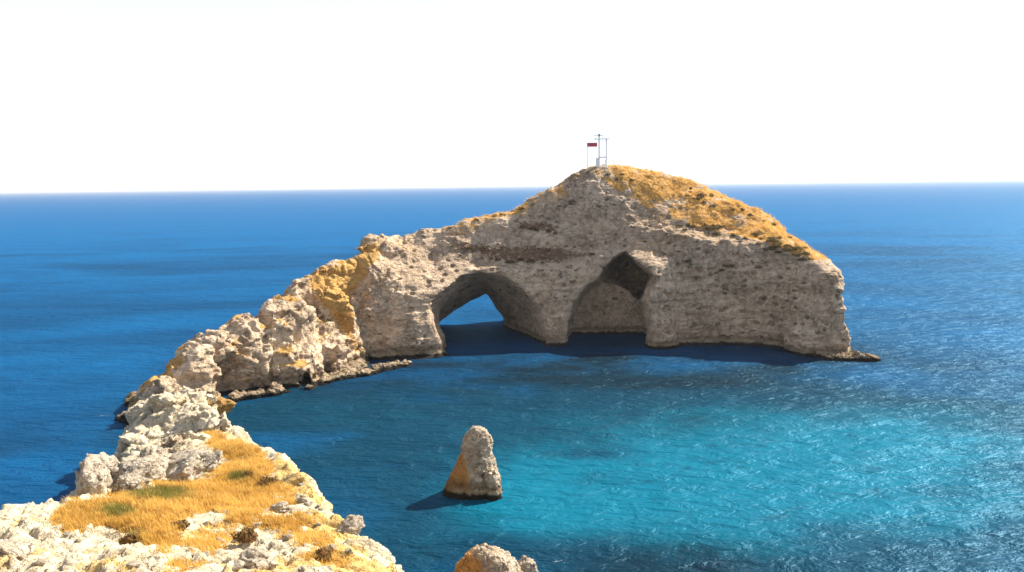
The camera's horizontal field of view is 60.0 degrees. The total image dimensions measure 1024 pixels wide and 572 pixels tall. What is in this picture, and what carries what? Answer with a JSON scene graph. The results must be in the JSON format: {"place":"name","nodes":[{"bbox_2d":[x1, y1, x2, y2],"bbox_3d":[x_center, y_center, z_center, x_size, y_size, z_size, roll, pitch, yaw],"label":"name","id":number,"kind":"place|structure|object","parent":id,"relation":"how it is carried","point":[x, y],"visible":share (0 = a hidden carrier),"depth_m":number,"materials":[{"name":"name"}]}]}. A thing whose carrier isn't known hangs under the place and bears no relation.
{"place":"outdoors","nodes":[
{"label":"outdoors","id":0,"kind":"place"},
{"bbox_2d":[0,386,403,571],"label":"hillside","id":1,"kind":"structure","parent":0,"point":[170,424],"depth_m":41.35,"materials":[{"name":"stone"}]},
{"bbox_2d":[0,539,34,557],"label":"boulder","id":2,"kind":"object","parent":1,"relation":"on","point":[9,547],"visible":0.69,"depth_m":35.30,"materials":[{"name":"stone"}]},
{"bbox_2d":[16,552,26,560],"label":"stone","id":3,"kind":"object","parent":1,"relation":"on","point":[20,556],"visible":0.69,"depth_m":34.63,"materials":[{"name":"stone"}]},
{"bbox_2d":[31,558,48,565],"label":"stone","id":4,"kind":"object","parent":1,"relation":"on","point":[41,562],"visible":0.99,"depth_m":32.96,"materials":[{"name":"stone"}]},
{"bbox_2d":[59,565,69,570],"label":"stone","id":5,"kind":"object","parent":1,"relation":"on","point":[63,567],"visible":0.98,"depth_m":32.35,"materials":[{"name":"stone"}]},
{"bbox_2d":[75,537,82,542],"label":"stone","id":6,"kind":"object","parent":1,"relation":"on","point":[79,539],"visible":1,"depth_m":38.59,"materials":[{"name":"stone"}]},
{"bbox_2d":[75,453,112,498],"bbox_3d":[-23.616,11.108,50.147,1.967,3.303,3.133,-14,9,-10],"label":"boulder","id":7,"kind":"object","parent":1,"relation":"on","point":[93,475],"visible":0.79,"depth_m":49.33,"materials":[{"name":"stone"}]},
{"bbox_2d":[94,452,119,488],"bbox_3d":[-25.238,11.901,55.733,1.931,3.788,2.803,-29,22,-5],"label":"boulder","id":8,"kind":"object","parent":1,"relation":"on","point":[111,462],"visible":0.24,"depth_m":55.02,"materials":[{"name":"stone"}]},
{"bbox_2d":[111,471,142,493],"bbox_3d":[-22.065,11.356,50.979,1.617,1.193,1.850,-14,14,19],"label":"boulder","id":9,"kind":"object","parent":1,"relation":"on","point":[130,482],"visible":0.81,"depth_m":50.50,"materials":[{"name":"stone"}]},
{"bbox_2d":[118,533,140,544],"bbox_3d":[-16.851,11.190,39.210,1.228,0.486,1.104,-1,6,0],"label":"dry bush","id":10,"kind":"object","parent":1,"relation":"on","point":[129,538],"visible":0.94,"depth_m":39.09,"materials":[{"name":"brown plant"}]},
{"bbox_2d":[125,560,144,568],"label":"stone","id":11,"kind":"object","parent":1,"relation":"on","point":[136,564],"visible":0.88,"depth_m":32.07,"materials":[{"name":"stone"}]},
{"bbox_2d":[118,455,162,484],"bbox_3d":[-23.288,11.982,55.676,2.854,2.482,2.703,-5,8,-32],"label":"boulder","id":12,"kind":"object","parent":1,"relation":"on","point":[147,467],"visible":0.51,"depth_m":55.23,"materials":[{"name":"stone"}]},
{"bbox_2d":[139,445,169,476],"bbox_3d":[-24.996,12.689,62.209,2.050,3.348,3.037,-24,14,-16],"label":"boulder","id":13,"kind":"object","parent":1,"relation":"on","point":[161,456],"visible":0.27,"depth_m":61.62,"materials":[{"name":"stone"}]},
{"bbox_2d":[168,519,190,530],"bbox_3d":[-15.840,11.358,42.159,1.094,0.500,0.949,2,7,25],"label":"dry bush","id":14,"kind":"object","parent":1,"relation":"on","point":[183,522],"visible":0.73,"depth_m":42.01,"materials":[{"name":"brown plant"}]},
{"bbox_2d":[166,453,204,482],"bbox_3d":[-20.361,11.538,55.573,1.889,2.069,2.450,0,7,11],"label":"boulder","id":15,"kind":"object","parent":1,"relation":"on","point":[190,467],"visible":0.84,"depth_m":54.99,"materials":[{"name":"stone"}]},
{"bbox_2d":[166,449,207,473],"bbox_3d":[-23.401,12.498,62.799,4.022,1.175,3.059,-13,17,10],"label":"boulder","id":16,"kind":"object","parent":1,"relation":"on","point":[175,458],"visible":0.38,"depth_m":62.45,"materials":[{"name":"stone"}]},
{"bbox_2d":[46,429,361,571],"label":"grass","id":17,"kind":"structure","parent":1,"relation":"on","point":[122,509],"depth_m":44.79,"materials":[{"name":"yellow plant"}]},
{"bbox_2d":[202,520,213,525],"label":"stone","id":18,"kind":"object","parent":1,"relation":"on","point":[207,521],"visible":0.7,"depth_m":43.56,"materials":[{"name":"stone"}]},
{"bbox_2d":[202,450,222,471],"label":"boulder","id":19,"kind":"object","parent":1,"relation":"on","point":[210,461],"visible":0.75,"depth_m":58.62,"materials":[{"name":"stone"}]},
{"bbox_2d":[207,396,236,415],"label":"boulder","id":20,"kind":"object","parent":1,"relation":"on","point":[225,404],"visible":0.51,"depth_m":105.42,"materials":[{"name":"beige stone"}]},
{"bbox_2d":[232,558,244,571],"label":"stone","id":21,"kind":"object","parent":1,"relation":"on","point":[238,565],"visible":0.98,"depth_m":31.47,"materials":[{"name":"stone"}]},
{"bbox_2d":[230,526,257,542],"bbox_3d":[-11.706,10.831,38.793,1.284,0.595,1.180,-1,6,0],"label":"dry bush","id":22,"kind":"object","parent":1,"relation":"on","point":[246,534],"visible":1,"depth_m":38.56,"materials":[{"name":"brown plant"}]},
{"bbox_2d":[241,470,253,477],"bbox_3d":[-16.574,11.820,55.688,1.266,0.585,1.414,-1,6,0],"label":"dry bush","id":23,"kind":"object","parent":1,"relation":"on","point":[244,474],"visible":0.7,"depth_m":55.48,"materials":[{"name":"brown plant"}]},
{"bbox_2d":[251,522,261,527],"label":"stone","id":24,"kind":"object","parent":1,"relation":"on","point":[255,525],"visible":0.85,"depth_m":42.99,"materials":[{"name":"stone"}]},
{"bbox_2d":[238,548,278,570],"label":"boulder","id":25,"kind":"object","parent":1,"relation":"on","point":[259,559],"visible":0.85,"depth_m":32.96,"materials":[{"name":"stone"}]},
{"bbox_2d":[255,475,283,487],"bbox_3d":[-14.590,11.710,53.138,1.536,0.556,1.526,3,8,31],"label":"dry bush","id":26,"kind":"object","parent":1,"relation":"on","point":[265,481],"visible":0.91,"depth_m":53.04,"materials":[{"name":"brown plant"}]},
{"bbox_2d":[270,501,291,512],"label":"boulder","id":27,"kind":"object","parent":1,"relation":"on","point":[282,506],"visible":0.93,"depth_m":46.14,"materials":[{"name":"stone"}]},
{"bbox_2d":[282,534,293,541],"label":"stone","id":28,"kind":"object","parent":1,"relation":"on","point":[287,536],"visible":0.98,"depth_m":38.54,"materials":[{"name":"stone"}]},
{"bbox_2d":[298,565,306,571],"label":"stone","id":29,"kind":"object","parent":1,"relation":"on","point":[302,568],"visible":1,"depth_m":32.05,"materials":[{"name":"stone"}]},
{"bbox_2d":[310,547,333,562],"bbox_3d":[-7.478,10.531,34.843,0.858,0.648,0.825,-1,6,0],"label":"dry bush","id":30,"kind":"object","parent":1,"relation":"on","point":[322,553],"visible":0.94,"depth_m":34.72,"materials":[{"name":"brown plant"}]},
{"bbox_2d":[329,543,337,550],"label":"stone","id":31,"kind":"object","parent":1,"relation":"on","point":[333,546],"visible":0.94,"depth_m":36.87,"materials":[{"name":"stone"}]},
{"bbox_2d":[336,514,364,535],"bbox_3d":[-7.741,11.588,42.349,1.631,1.128,1.223,-29,12,-38],"label":"boulder","id":32,"kind":"object","parent":1,"relation":"on","point":[352,524],"visible":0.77,"depth_m":42.11,"materials":[{"name":"stone"}]},
{"bbox_2d":[0,179,1023,571],"bbox_3d":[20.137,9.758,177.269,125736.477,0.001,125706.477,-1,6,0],"label":"sea","id":33,"kind":"structure","parent":0,"point":[620,453],"depth_m":126.92,"materials":[{"name":"blue liquid"}]},
{"bbox_2d":[442,426,502,500],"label":"sea stack","id":34,"kind":"object","parent":33,"relation":"in","point":[475,475],"visible":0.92,"depth_m":85.64,"materials":[{"name":"stone"}]},
{"bbox_2d":[454,543,522,571],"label":"boulder","id":35,"kind":"object","parent":33,"relation":"in","point":[484,557],"visible":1,"depth_m":62.80,"materials":[{"name":"stone"}]},
{"bbox_2d":[114,164,880,425],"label":"rock arch","id":36,"kind":"object","parent":33,"relation":"in","point":[380,297],"visible":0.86,"depth_m":164.45,"materials":[{"name":"stone"}]},
{"bbox_2d":[587,142,596,168],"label":"flag","id":37,"kind":"object","parent":36,"relation":"on","point":[593,144],"visible":1,"depth_m":176.94,"materials":[{"name":"red fabric"}]},
{"bbox_2d":[356,164,828,260],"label":"grass","id":38,"kind":"structure","parent":36,"relation":"on","point":[766,225],"depth_m":174.82,"materials":[{"name":"yellow plant"}]},
{"bbox_2d":[594,134,608,167],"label":"mast","id":39,"kind":"object","parent":36,"relation":"on","point":[599,157],"visible":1,"depth_m":177.02,"materials":[{"name":"grey metal"}]},
{"bbox_2d":[766,237,778,241],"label":"scrub bush","id":40,"kind":"object","parent":36,"relation":"on","point":[772,240],"visible":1,"depth_m":163.88,"materials":[{"name":"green plant"}]},
{"bbox_2d":[781,246,793,250],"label":"scrub bush","id":41,"kind":"object","parent":36,"relation":"on","point":[785,249],"visible":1,"depth_m":160.10,"materials":[{"name":"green plant"}]},
{"bbox_2d":[798,250,811,255],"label":"scrub bush","id":42,"kind":"object","parent":36,"relation":"on","point":[805,253],"visible":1,"depth_m":158.98,"materials":[{"name":"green plant"}]},
{"bbox_2d":[518,555,538,571],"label":"boulder","id":43,"kind":"object","parent":33,"relation":"in","point":[526,564],"visible":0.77,"depth_m":64.77,"materials":[{"name":"stone"}]},
{"bbox_2d":[0,0,1023,192],"label":"sky","id":44,"kind":"structure","parent":0,"point":[96,95],"materials":[{"name":"white"}]}
]}

